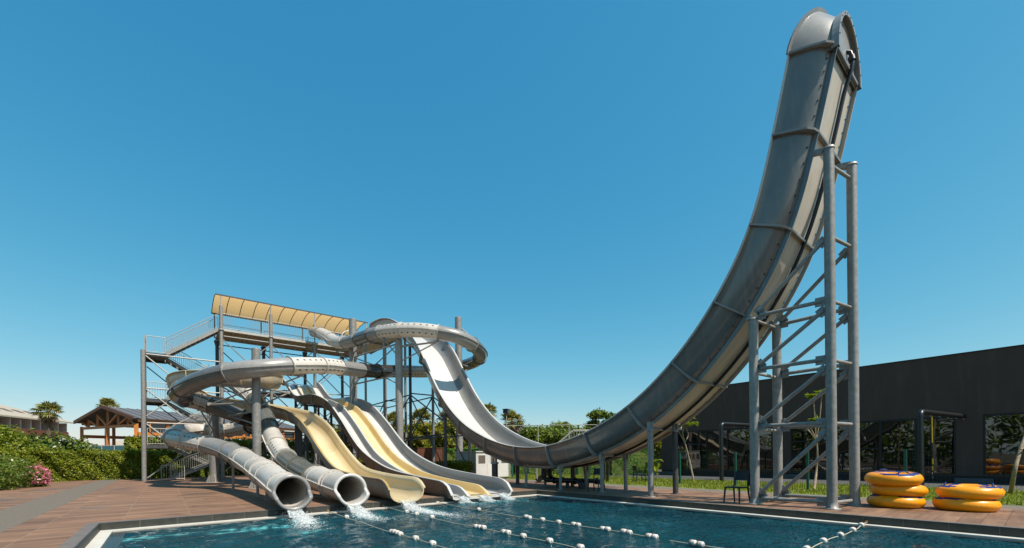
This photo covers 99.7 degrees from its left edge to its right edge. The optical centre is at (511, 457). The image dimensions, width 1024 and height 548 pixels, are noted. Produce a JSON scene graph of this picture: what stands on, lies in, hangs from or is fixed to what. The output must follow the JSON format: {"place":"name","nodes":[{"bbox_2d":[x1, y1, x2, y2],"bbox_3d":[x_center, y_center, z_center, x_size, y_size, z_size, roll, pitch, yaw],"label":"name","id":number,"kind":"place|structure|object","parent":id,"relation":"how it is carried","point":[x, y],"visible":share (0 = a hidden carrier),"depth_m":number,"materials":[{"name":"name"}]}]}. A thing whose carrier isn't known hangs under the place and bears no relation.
{"place":"outdoors","nodes":[
{"label":"outdoors","id":0,"kind":"place"},
{"bbox_2d":[73,405,294,459],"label":"pavilion","id":1,"kind":"structure","parent":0,"point":[104,417],"depth_m":49.05,"materials":[{"name":"wood"}]},
{"bbox_2d":[140,293,367,480],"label":"stair tower","id":2,"kind":"structure","parent":0,"point":[247,309],"depth_m":32.23,"materials":[{"name":"metal"}]},
{"bbox_2d":[5,461,661,530],"bbox_3d":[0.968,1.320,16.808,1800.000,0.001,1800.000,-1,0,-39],"label":"ground","id":3,"kind":"structure","parent":0,"point":[660,470],"depth_m":36.56,"materials":[{"name":"soil"}]},
{"bbox_2d":[0,454,44,489],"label":"oleander","id":4,"kind":"object","parent":3,"relation":"on","point":[12,472],"visible":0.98,"depth_m":21.23,"materials":[{"name":"green plant"}]},
{"bbox_2d":[0,424,45,450],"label":"shrub","id":5,"kind":"object","parent":3,"relation":"on","point":[15,440],"visible":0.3,"depth_m":27.48,"materials":[{"name":"green plant"}]},
{"bbox_2d":[0,405,72,439],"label":"hotel","id":6,"kind":"structure","parent":3,"relation":"on","point":[26,421],"depth_m":74.21,"materials":[{"name":"white paint"}]},
{"bbox_2d":[24,462,52,486],"bbox_3d":[-24.986,0.910,22.774,1.153,1.339,2.109,-1,0,-39],"label":"flowering shrub","id":7,"kind":"object","parent":3,"relation":"on","point":[45,477],"visible":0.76,"depth_m":22.52,"materials":[{"name":"pink plant"}]},
{"bbox_2d":[29,400,64,436],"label":"palm tree","id":8,"kind":"object","parent":3,"relation":"on","point":[49,416],"visible":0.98,"depth_m":45.77,"materials":[{"name":"green plant"}]},
{"bbox_2d":[4,425,99,477],"bbox_3d":[-37.426,-0.407,33.772,7.878,4.389,3.377,-1,0,-39],"label":"shrub","id":9,"kind":"object","parent":3,"relation":"on","point":[71,444],"visible":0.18,"depth_m":34.28,"materials":[{"name":"green plant"}]},
{"bbox_2d":[83,445,123,452],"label":"glass balustrade","id":10,"kind":"object","parent":3,"relation":"on","point":[111,447],"visible":0.12,"depth_m":41.99,"materials":[{"name":"glass"}]},
{"bbox_2d":[0,446,208,481],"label":"hedge","id":11,"kind":"object","parent":3,"relation":"on","point":[92,464],"visible":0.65,"depth_m":30.16,"materials":[{"name":"green plant"}]},
{"bbox_2d":[96,397,120,444],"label":"palm tree","id":12,"kind":"object","parent":3,"relation":"on","point":[107,402],"visible":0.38,"depth_m":63.96,"materials":[{"name":"green plant"}]},
{"bbox_2d":[123,434,317,475],"bbox_3d":[-23.204,-0.146,38.219,16.940,3.551,2.958,-1,0,-35],"label":"hedge","id":13,"kind":"object","parent":3,"relation":"on","point":[134,442],"visible":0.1,"depth_m":37.14,"materials":[{"name":"green plant"}]},
{"bbox_2d":[387,411,404,424],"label":"palm tree","id":14,"kind":"object","parent":3,"relation":"on","point":[391,416],"visible":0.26,"depth_m":45.57,"materials":[{"name":"green plant"}]},
{"bbox_2d":[333,418,476,467],"bbox_3d":[-10.796,-1.084,40.119,15.624,5.345,4.093,-1,0,12],"label":"hedge","id":15,"kind":"object","parent":3,"relation":"on","point":[420,430],"visible":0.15,"depth_m":38.60,"materials":[{"name":"green plant"}]},
{"bbox_2d":[407,407,431,425],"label":"palm tree","id":16,"kind":"object","parent":3,"relation":"on","point":[426,415],"visible":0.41,"depth_m":43.48,"materials":[{"name":"green plant"}]},
{"bbox_2d":[433,459,474,472],"bbox_3d":[-3.377,0.747,25.015,2.358,1.289,1.114,-1,0,27],"label":"hedge","id":17,"kind":"object","parent":3,"relation":"on","point":[462,465],"visible":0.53,"depth_m":24.61,"materials":[{"name":"green plant"}]},
{"bbox_2d":[484,402,496,416],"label":"palm tree","id":18,"kind":"object","parent":3,"relation":"on","point":[492,408],"visible":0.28,"depth_m":47.85,"materials":[{"name":"green plant"}]},
{"bbox_2d":[503,409,509,426],"bbox_3d":[-0.487,-1.550,39.600,0.500,5.710,0.700,-1,0,22],"label":"floodlight","id":19,"kind":"object","parent":3,"relation":"on","point":[506,411],"visible":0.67,"depth_m":39.51,"materials":[{"name":"black metal"}]},
{"bbox_2d":[499,409,526,432],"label":"palm tree","id":20,"kind":"object","parent":3,"relation":"on","point":[512,415],"visible":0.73,"depth_m":49.71,"materials":[{"name":"green plant"}]},
{"bbox_2d":[435,424,596,442],"bbox_3d":[0.233,-0.830,40.000,15.383,4.255,0.090,-1,0,0],"label":"court fence","id":21,"kind":"object","parent":3,"relation":"on","point":[542,425],"visible":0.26,"depth_m":39.98,"materials":[{"name":"grey metal"}]},
{"bbox_2d":[518,424,559,444],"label":"tree","id":22,"kind":"object","parent":3,"relation":"on","point":[532,434],"visible":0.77,"depth_m":50.73,"materials":[{"name":"green plant"}]},
{"bbox_2d":[545,420,575,444],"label":"tree","id":23,"kind":"object","parent":3,"relation":"on","point":[561,426],"visible":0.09,"depth_m":54.26,"materials":[{"name":"green plant"}]},
{"bbox_2d":[551,429,570,443],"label":"tree","id":24,"kind":"object","parent":3,"relation":"on","point":[559,435],"visible":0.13,"depth_m":49.84,"materials":[{"name":"green plant"}]},
{"bbox_2d":[569,425,591,437],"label":"tree","id":25,"kind":"object","parent":3,"relation":"on","point":[585,428],"visible":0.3,"depth_m":47.49,"materials":[{"name":"green plant"}]},
{"bbox_2d":[586,407,615,427],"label":"tree","id":26,"kind":"object","parent":3,"relation":"on","point":[595,415],"visible":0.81,"depth_m":41.73,"materials":[{"name":"green plant"}]},
{"bbox_2d":[653,436,661,468],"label":"hedge","id":27,"kind":"object","parent":3,"relation":"on","point":[658,450],"visible":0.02,"depth_m":42.45,"materials":[{"name":"green plant"}]},
{"bbox_2d":[661,344,1023,484],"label":"flat roofed building","id":28,"kind":"structure","parent":3,"relation":"on","point":[983,390],"depth_m":20.23,"materials":[{"name":"black concrete"}]},
{"bbox_2d":[678,428,772,471],"bbox_3d":[12.991,-0.445,26.864,0.110,2.570,5.920,-1,0,-39],"label":"window frame","id":29,"kind":"structure","parent":28,"relation":"in","point":[700,444],"depth_m":26.73,"materials":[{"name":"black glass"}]},
{"bbox_2d":[791,417,955,474],"bbox_3d":[17.430,-0.489,21.373,0.110,2.570,6.400,-1,0,-39],"label":"window frame","id":30,"kind":"structure","parent":28,"relation":"in","point":[878,437],"depth_m":20.55,"materials":[{"name":"black glass"}]},
{"bbox_2d":[983,412,1023,475],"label":"window frame","id":31,"kind":"structure","parent":28,"relation":"in","point":[1003,431],"depth_m":17.85,"materials":[{"name":"black glass"}]},
{"bbox_2d":[0,476,1023,547],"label":"pool deck","id":32,"kind":"structure","parent":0,"point":[122,500],"depth_m":12.57,"materials":[{"name":"brown tile"}]},
{"bbox_2d":[0,479,119,532],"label":"paving strip","id":33,"kind":"object","parent":32,"relation":"on","point":[12,516],"visible":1,"depth_m":12.91,"materials":[{"name":"grey concrete"}]},
{"bbox_2d":[199,397,223,482],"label":"slide column","id":34,"kind":"structure","parent":32,"relation":"on","point":[214,473],"depth_m":25.32,"materials":[{"name":"metal"}]},
{"bbox_2d":[232,467,234,489],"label":"support post","id":35,"kind":"object","parent":32,"relation":"on","point":[233,480],"visible":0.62,"depth_m":18.48,"materials":[{"name":"metal"}]},
{"bbox_2d":[207,348,303,488],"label":"slide column","id":36,"kind":"structure","parent":32,"relation":"on","point":[256,388],"depth_m":19.62,"materials":[{"name":"metal"}]},
{"bbox_2d":[165,370,424,502],"bbox_3d":[-12.560,-2.127,21.212,25.117,7.174,5.594,-1,0,45],"label":"body slide","id":37,"kind":"object","parent":32,"relation":"on","point":[331,449],"visible":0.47,"depth_m":19.33,"materials":[{"name":"beige plastic"}]},
{"bbox_2d":[228,387,369,506],"bbox_3d":[-12.165,-2.853,21.452,5.252,8.642,24.263,-1,0,-29],"label":"tube slide","id":38,"kind":"object","parent":32,"relation":"on","point":[350,489],"visible":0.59,"depth_m":14.71,"materials":[{"name":"white plastic"}]},
{"bbox_2d":[297,427,302,456],"bbox_3d":[-11.339,-0.136,23.073,0.532,3.098,0.519,-1,0,-39],"label":"support post","id":39,"kind":"object","parent":32,"relation":"on","point":[299,443],"visible":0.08,"depth_m":22.95,"materials":[{"name":"metal"}]},
{"bbox_2d":[289,394,319,464],"bbox_3d":[-15.448,-1.613,32.622,2.400,6.136,0.170,-1,0,-39],"label":"slide trestle","id":40,"kind":"object","parent":32,"relation":"on","point":[317,408],"visible":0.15,"depth_m":32.17,"materials":[{"name":"metal"}]},
{"bbox_2d":[300,404,332,462],"bbox_3d":[-13.431,-1.085,30.134,2.400,5.038,0.170,-1,0,-39],"label":"slide trestle","id":41,"kind":"object","parent":32,"relation":"on","point":[308,441],"visible":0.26,"depth_m":29.63,"materials":[{"name":"metal"}]},
{"bbox_2d":[161,322,487,510],"bbox_3d":[-11.415,-4.415,22.776,18.273,11.710,20.024,-1,0,16],"label":"tube slide","id":42,"kind":"object","parent":32,"relation":"on","point":[280,486],"visible":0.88,"depth_m":20.40,"materials":[{"name":"plastic"}]},
{"bbox_2d":[318,406,352,452],"bbox_3d":[-10.788,-0.844,26.868,2.400,4.504,0.170,-1,0,-39],"label":"slide trestle","id":43,"kind":"object","parent":32,"relation":"on","point":[325,418],"visible":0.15,"depth_m":26.31,"materials":[{"name":"metal"}]},
{"bbox_2d":[336,318,362,459],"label":"slide column","id":44,"kind":"structure","parent":32,"relation":"on","point":[353,381],"depth_m":28.29,"materials":[{"name":"metal"}]},
{"bbox_2d":[354,344,394,384],"bbox_3d":[-8.544,-5.715,26.856,4.640,1.895,0.100,-1,0,40],"label":"truss","id":45,"kind":"object","parent":44,"relation":"attached to","point":[376,363],"visible":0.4,"depth_m":26.52,"materials":[{"name":"metal"}]},
{"bbox_2d":[282,379,512,499],"bbox_3d":[-9.049,-2.345,24.698,2.600,7.650,25.580,-1,0,-39],"label":"multilane slide","id":46,"kind":"object","parent":32,"relation":"on","point":[377,442],"visible":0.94,"depth_m":21.55,"materials":[{"name":"grey plastic"}]},
{"bbox_2d":[382,338,438,440],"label":"slide column","id":47,"kind":"structure","parent":32,"relation":"on","point":[399,359],"depth_m":25.02,"materials":[{"name":"metal"}]},
{"bbox_2d":[364,340,470,472],"bbox_3d":[-6.839,-3.812,29.184,2.300,10.361,12.180,-1,0,-39],"label":"slide trestle","id":48,"kind":"object","parent":32,"relation":"on","point":[405,403],"visible":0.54,"depth_m":28.09,"materials":[{"name":"metal"}]},
{"bbox_2d":[412,448,442,461],"bbox_3d":[-6.632,0.336,32.777,2.215,2.060,2.080,-1,0,-39],"label":"enclosure","id":49,"kind":"object","parent":32,"relation":"on","point":[425,453],"visible":0.31,"depth_m":31.85,"materials":[{"name":"brown"}]},
{"bbox_2d":[455,316,483,451],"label":"slide column","id":50,"kind":"structure","parent":32,"relation":"on","point":[458,352],"depth_m":27.31,"materials":[{"name":"metal"}]},
{"bbox_2d":[455,451,509,477],"bbox_3d":[-1.793,0.483,26.670,2.640,1.670,2.320,-1,0,-39],"label":"cabin","id":51,"kind":"object","parent":32,"relation":"on","point":[482,461],"visible":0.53,"depth_m":25.56,"materials":[{"name":"white paint"}]},
{"bbox_2d":[478,455,485,462],"bbox_3d":[-1.759,0.113,25.264,0.530,0.490,0.035,-1,0,-39],"label":"window frame","id":52,"kind":"structure","parent":51,"relation":"in","point":[481,458],"depth_m":25.26,"materials":[{"name":"white paint"}]},
{"bbox_2d":[477,464,487,475],"bbox_3d":[-1.748,0.788,25.283,0.760,0.780,0.010,-1,0,-39],"label":"door panel","id":53,"kind":"structure","parent":51,"relation":"in","point":[481,468],"depth_m":25.29,"materials":[{"name":"white paint"}]},
{"bbox_2d":[488,464,498,475],"bbox_3d":[-1.118,0.781,25.792,0.820,0.780,0.010,-1,0,-39],"label":"door panel","id":54,"kind":"structure","parent":51,"relation":"in","point":[489,465],"depth_m":25.66,"materials":[{"name":"white paint"}]},
{"bbox_2d":[499,463,509,475],"bbox_3d":[-0.465,0.775,26.320,0.820,0.780,0.010,-1,0,-39],"label":"door panel","id":55,"kind":"structure","parent":51,"relation":"in","point":[504,468],"depth_m":26.32,"materials":[{"name":"white paint"}]},
{"bbox_2d":[491,458,498,476],"bbox_3d":[-0.814,0.670,20.516,0.570,1.276,0.556,-1,0,-39],"label":"support post","id":56,"kind":"object","parent":32,"relation":"on","point":[495,468],"visible":0.55,"depth_m":20.39,"materials":[{"name":"metal"}]},
{"bbox_2d":[514,466,520,483],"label":"support post","id":57,"kind":"object","parent":32,"relation":"on","point":[517,474],"visible":0.48,"depth_m":20.93,"materials":[{"name":"metal"}]},
{"bbox_2d":[523,467,528,486],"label":"support post","id":58,"kind":"object","parent":32,"relation":"on","point":[526,476],"visible":0.86,"depth_m":18.59,"materials":[{"name":"metal"}]},
{"bbox_2d":[58,490,1023,547],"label":"curb coping","id":59,"kind":"object","parent":32,"relation":"on","point":[75,539],"visible":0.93,"depth_m":8.84,"materials":[{"name":"stone"}]},
{"bbox_2d":[74,490,1023,547],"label":"pool curb","id":60,"kind":"structure","parent":32,"relation":"on","point":[85,541],"depth_m":9.99,"materials":[{"name":"concrete"}]},
{"bbox_2d":[557,466,562,489],"bbox_3d":[1.900,0.820,16.922,0.220,0.923,0.215,-1,0,-39],"label":"support post","id":61,"kind":"object","parent":32,"relation":"on","point":[560,478],"visible":0.99,"depth_m":16.88,"materials":[{"name":"metal"}]},
{"bbox_2d":[540,469,583,488],"bbox_3d":[2.084,0.780,18.116,2.221,1.011,0.357,-1,0,44],"label":"lounge chair","id":62,"kind":"object","parent":32,"relation":"on","point":[567,481],"visible":0.88,"depth_m":18.00,"materials":[{"name":"black paint"}]},
{"bbox_2d":[547,468,604,486],"bbox_3d":[2.671,0.818,18.459,2.996,0.916,0.306,-1,0,44],"label":"lounge chair","id":63,"kind":"object","parent":32,"relation":"on","point":[549,472],"visible":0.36,"depth_m":18.30,"materials":[{"name":"black paint"}]},
{"bbox_2d":[583,465,589,487],"bbox_3d":[3.066,0.808,17.865,0.323,0.923,0.315,-1,0,-39],"label":"support post","id":64,"kind":"object","parent":32,"relation":"on","point":[585,470],"visible":0.88,"depth_m":17.79,"materials":[{"name":"metal"}]},
{"bbox_2d":[177,491,999,535],"bbox_3d":[3.079,1.343,4.368,12.358,0.151,21.999,-1,0,-39],"label":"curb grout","id":65,"kind":"object","parent":32,"relation":"on","point":[650,503],"visible":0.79,"depth_m":10.25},
{"bbox_2d":[588,468,604,491],"bbox_3d":[3.141,0.843,16.070,0.470,0.846,0.570,-1,0,37],"label":"pool chair","id":66,"kind":"object","parent":32,"relation":"on","point":[596,471],"visible":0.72,"depth_m":16.28,"materials":[{"name":"black plastic"}]},
{"bbox_2d":[599,454,604,492],"bbox_3d":[3.248,0.581,15.570,0.274,1.373,0.267,-1,0,-39],"label":"support post","id":67,"kind":"object","parent":32,"relation":"on","point":[601,458],"visible":0.99,"depth_m":15.51,"materials":[{"name":"metal"}]},
{"bbox_2d":[623,453,628,490],"bbox_3d":[4.293,0.558,16.313,0.281,1.398,0.274,-1,0,-39],"label":"support post","id":68,"kind":"object","parent":32,"relation":"on","point":[625,472],"visible":0.98,"depth_m":16.25,"materials":[{"name":"metal"}]},
{"bbox_2d":[645,422,656,496],"bbox_3d":[4.395,0.072,13.699,0.350,2.368,0.341,-1,0,-39],"label":"support post","id":69,"kind":"object","parent":32,"relation":"on","point":[650,428],"visible":0.99,"depth_m":13.62,"materials":[{"name":"metal"}]},
{"bbox_2d":[670,423,680,493],"bbox_3d":[5.512,0.054,14.576,0.342,2.381,0.333,-1,0,-39],"label":"support post","id":70,"kind":"object","parent":32,"relation":"on","point":[674,430],"visible":0.97,"depth_m":14.50,"materials":[{"name":"metal"}]},
{"bbox_2d":[723,471,749,503],"bbox_3d":[6.073,0.814,11.649,0.570,0.846,0.470,-1,0,-32],"label":"pool chair","id":71,"kind":"object","parent":32,"relation":"on","point":[741,475],"visible":0.97,"depth_m":11.70,"materials":[{"name":"black plastic"}]},
{"bbox_2d":[745,144,863,509],"bbox_3d":[7.489,-3.132,11.148,1.717,8.714,2.218,-1,0,-39],"label":"slide support","id":72,"kind":"object","parent":32,"relation":"on","point":[831,499],"visible":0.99,"depth_m":10.72,"materials":[{"name":"metal"}]},
{"bbox_2d":[357,7,861,468],"bbox_3d":[-2.277,-5.256,23.700,2.750,11.600,33.926,-1,0,-39],"label":"halfpipe slide","id":73,"kind":"object","parent":72,"relation":"on","point":[821,85],"visible":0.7,"depth_m":11.70,"materials":[{"name":"grey plastic"}]},
{"bbox_2d":[866,494,926,508],"bbox_3d":[9.321,1.032,10.498,1.093,0.340,1.093,-1,0,34],"label":"swim ring","id":74,"kind":"object","parent":32,"relation":"on","point":[886,501],"visible":0.78,"depth_m":10.11,"materials":[{"name":"yellow plastic"}]},
{"bbox_2d":[868,484,928,496],"bbox_3d":[9.382,0.759,10.506,1.093,0.340,1.093,2,0,-35],"label":"swim ring","id":75,"kind":"object","parent":74,"relation":"on","point":[915,491],"visible":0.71,"depth_m":10.09,"materials":[{"name":"yellow plastic"}]},
{"bbox_2d":[864,469,923,485],"bbox_3d":[9.245,0.483,10.477,1.093,0.340,1.093,-3,2,-14],"label":"swim ring","id":76,"kind":"object","parent":75,"relation":"on","point":[894,478],"visible":1,"depth_m":10.12,"materials":[{"name":"yellow plastic"}]},
{"bbox_2d":[932,496,1001,511],"bbox_3d":[10.260,1.022,9.765,1.093,0.340,1.093,-1,0,-1],"label":"swim ring","id":77,"kind":"object","parent":32,"relation":"on","point":[964,505],"visible":0.84,"depth_m":9.40,"materials":[{"name":"yellow plastic"}]},
{"bbox_2d":[935,482,1005,499],"bbox_3d":[10.323,0.747,9.756,1.093,0.340,1.093,-2,1,25],"label":"swim ring","id":78,"kind":"object","parent":77,"relation":"on","point":[977,491],"visible":0.98,"depth_m":9.42,"materials":[{"name":"yellow plastic"}]},
{"bbox_2d":[0,0,1023,537],"label":"sky","id":79,"kind":"structure","parent":0,"point":[576,183],"materials":[{"name":"blue"}]},
{"bbox_2d":[85,494,1023,547],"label":"overflow ledge","id":80,"kind":"object","parent":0,"point":[100,538],"visible":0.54,"depth_m":9.67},
{"bbox_2d":[118,496,1023,547],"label":"water","id":81,"kind":"structure","parent":0,"point":[666,526],"depth_m":8.53,"materials":[{"name":"blue liquid"}]},
{"bbox_2d":[283,505,333,529],"bbox_3d":[-4.772,1.373,10.113,1.058,0.317,2.799,-1,0,-39],"label":"splash","id":82,"kind":"object","parent":81,"relation":"on","point":[301,516],"visible":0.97,"depth_m":10.50,"materials":[{"name":"white liquid"}]},
{"bbox_2d":[343,505,390,521],"bbox_3d":[-3.681,1.368,11.126,0.978,0.304,2.599,-1,0,-39],"label":"splash","id":83,"kind":"object","parent":81,"relation":"on","point":[357,511],"visible":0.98,"depth_m":11.46,"materials":[{"name":"white liquid"}]},
{"bbox_2d":[327,510,445,547],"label":"lane rope","id":84,"kind":"object","parent":81,"relation":"on","point":[400,533],"visible":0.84,"depth_m":8.30,"materials":[{"name":"white plastic"}]},
{"bbox_2d":[399,499,472,517],"bbox_3d":[-2.201,1.339,11.859,1.258,0.335,3.316,-1,0,-39],"label":"splash","id":85,"kind":"object","parent":81,"relation":"on","point":[411,506],"visible":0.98,"depth_m":12.24,"materials":[{"name":"white liquid"}]},
{"bbox_2d":[458,496,477,502],"bbox_3d":[-1.437,1.356,14.117,0.662,0.280,0.769,-1,0,-39],"label":"splash","id":86,"kind":"object","parent":81,"relation":"on","point":[463,500],"visible":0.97,"depth_m":14.08,"materials":[{"name":"white liquid"}]},
{"bbox_2d":[382,505,584,547],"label":"lane rope","id":87,"kind":"object","parent":81,"relation":"on","point":[504,531],"visible":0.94,"depth_m":8.39,"materials":[{"name":"white plastic"}]},
{"bbox_2d":[477,494,496,501],"bbox_3d":[-0.836,1.327,14.572,0.942,0.330,0.817,-1,0,-39],"label":"splash","id":88,"kind":"object","parent":81,"relation":"on","point":[486,499],"visible":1,"depth_m":14.61,"materials":[{"name":"white liquid"}]},
{"bbox_2d":[497,492,514,500],"bbox_3d":[-0.245,1.358,15.088,0.904,0.255,0.756,-1,0,-39],"label":"splash","id":89,"kind":"object","parent":81,"relation":"on","point":[506,497],"visible":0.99,"depth_m":15.14,"materials":[{"name":"white liquid"}]},
{"bbox_2d":[435,501,719,547],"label":"lane rope","id":90,"kind":"object","parent":81,"relation":"on","point":[650,535],"visible":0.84,"depth_m":8.54,"materials":[{"name":"white plastic"}]},
{"bbox_2d":[802,520,867,547],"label":"lane rope","id":91,"kind":"object","parent":81,"relation":"on","point":[851,530],"visible":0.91,"depth_m":7.72,"materials":[{"name":"white plastic"}]},
{"bbox_2d":[500,473,1023,505],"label":"lawn","id":92,"kind":"structure","parent":0,"point":[794,491],"depth_m":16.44,"materials":[{"name":"green plant"}]},
{"bbox_2d":[443,444,653,474],"bbox_3d":[2.265,0.243,30.520,14.811,2.131,0.816,-1,0,10],"label":"screen fence","id":93,"kind":"object","parent":92,"relation":"on","point":[640,460],"visible":0.14,"depth_m":29.41,"materials":[{"name":"green paint"}]},
{"bbox_2d":[535,430,608,482],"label":"metal stairs","id":94,"kind":"structure","parent":92,"relation":"on","point":[538,479],"depth_m":21.62,"materials":[{"name":"grey metal"}]},
{"bbox_2d":[632,465,645,481],"bbox_3d":[6.181,0.829,21.040,0.570,0.846,0.470,-1,0,-8],"label":"pool chair","id":95,"kind":"object","parent":92,"relation":"on","point":[634,468],"visible":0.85,"depth_m":20.87,"materials":[{"name":"black plastic"}]},
{"bbox_2d":[679,417,698,478],"bbox_3d":[8.693,-0.483,21.639,1.355,3.427,1.170,-1,0,-39],"label":"young tree","id":96,"kind":"object","parent":92,"relation":"on","point":[687,424],"visible":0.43,"depth_m":21.75,"materials":[{"name":"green plant"}]},
{"bbox_2d":[719,422,772,480],"bbox_3d":[12.636,-0.289,22.504,5.733,2.925,0.315,-1,0,-29],"label":"pull up rig","id":97,"kind":"object","parent":92,"relation":"on","point":[721,462],"visible":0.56,"depth_m":21.14,"materials":[{"name":"black paint"}]},
{"bbox_2d":[512,449,1023,501],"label":"fence","id":98,"kind":"object","parent":92,"relation":"on","point":[807,458],"visible":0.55,"depth_m":15.79,"materials":[{"name":"metal"}]},
{"bbox_2d":[805,389,822,488],"bbox_3d":[11.494,-0.698,16.374,1.479,3.856,0.875,-1,0,-39],"label":"young tree","id":99,"kind":"object","parent":92,"relation":"on","point":[811,396],"visible":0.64,"depth_m":16.58,"materials":[{"name":"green plant"}]},
{"bbox_2d":[1008,435,1023,493],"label":"young tree","id":100,"kind":"object","parent":92,"relation":"on","point":[1014,472],"visible":0.94,"depth_m":12.69,"materials":[{"name":"brown plant"}]},
{"bbox_2d":[505,479,1023,509],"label":"footpath","id":101,"kind":"structure","parent":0,"point":[864,499],"depth_m":15.99,"materials":[{"name":"grey concrete"}]},
{"bbox_2d":[591,474,1023,491],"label":"service road","id":102,"kind":"structure","parent":0,"point":[926,484],"depth_m":21.43,"materials":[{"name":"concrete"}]},
{"bbox_2d":[641,459,663,474],"bbox_3d":[9.081,0.660,28.715,1.594,1.086,1.978,-1,0,10],"label":"banana plant","id":103,"kind":"object","parent":102,"relation":"on","point":[656,464],"visible":0.55,"depth_m":28.45,"materials":[{"name":"green plant"}]},
{"bbox_2d":[783,474,805,478],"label":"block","id":104,"kind":"structure","parent":102,"relation":"on","point":[795,475],"depth_m":23.33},
{"bbox_2d":[917,409,966,485],"bbox_3d":[17.379,-0.351,17.366,4.839,2.955,0.315,-1,0,-29],"label":"pull up rig","id":105,"kind":"object","parent":102,"relation":"on","point":[921,413],"visible":0.81,"depth_m":16.25,"materials":[{"name":"black paint"}]},
{"bbox_2d":[931,416,932,478],"bbox_3d":[16.387,-0.369,16.835,0.226,2.430,0.035,-1,0,-39],"label":"training strap","id":106,"kind":"object","parent":105,"relation":"hanging from","point":[932,444],"visible":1,"depth_m":16.81,"materials":[{"name":"yellow fabric"}]},
{"bbox_2d":[955,478,993,483],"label":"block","id":107,"kind":"structure","parent":102,"relation":"on","point":[977,481],"depth_m":18.06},
{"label":"pool basin","id":108,"kind":"structure","parent":0,"visible":0},
{"bbox_2d":[102,496,1023,547],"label":"pool tile lip","id":109,"kind":"object","parent":108,"relation":"attached to","point":[114,539],"visible":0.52,"depth_m":9.53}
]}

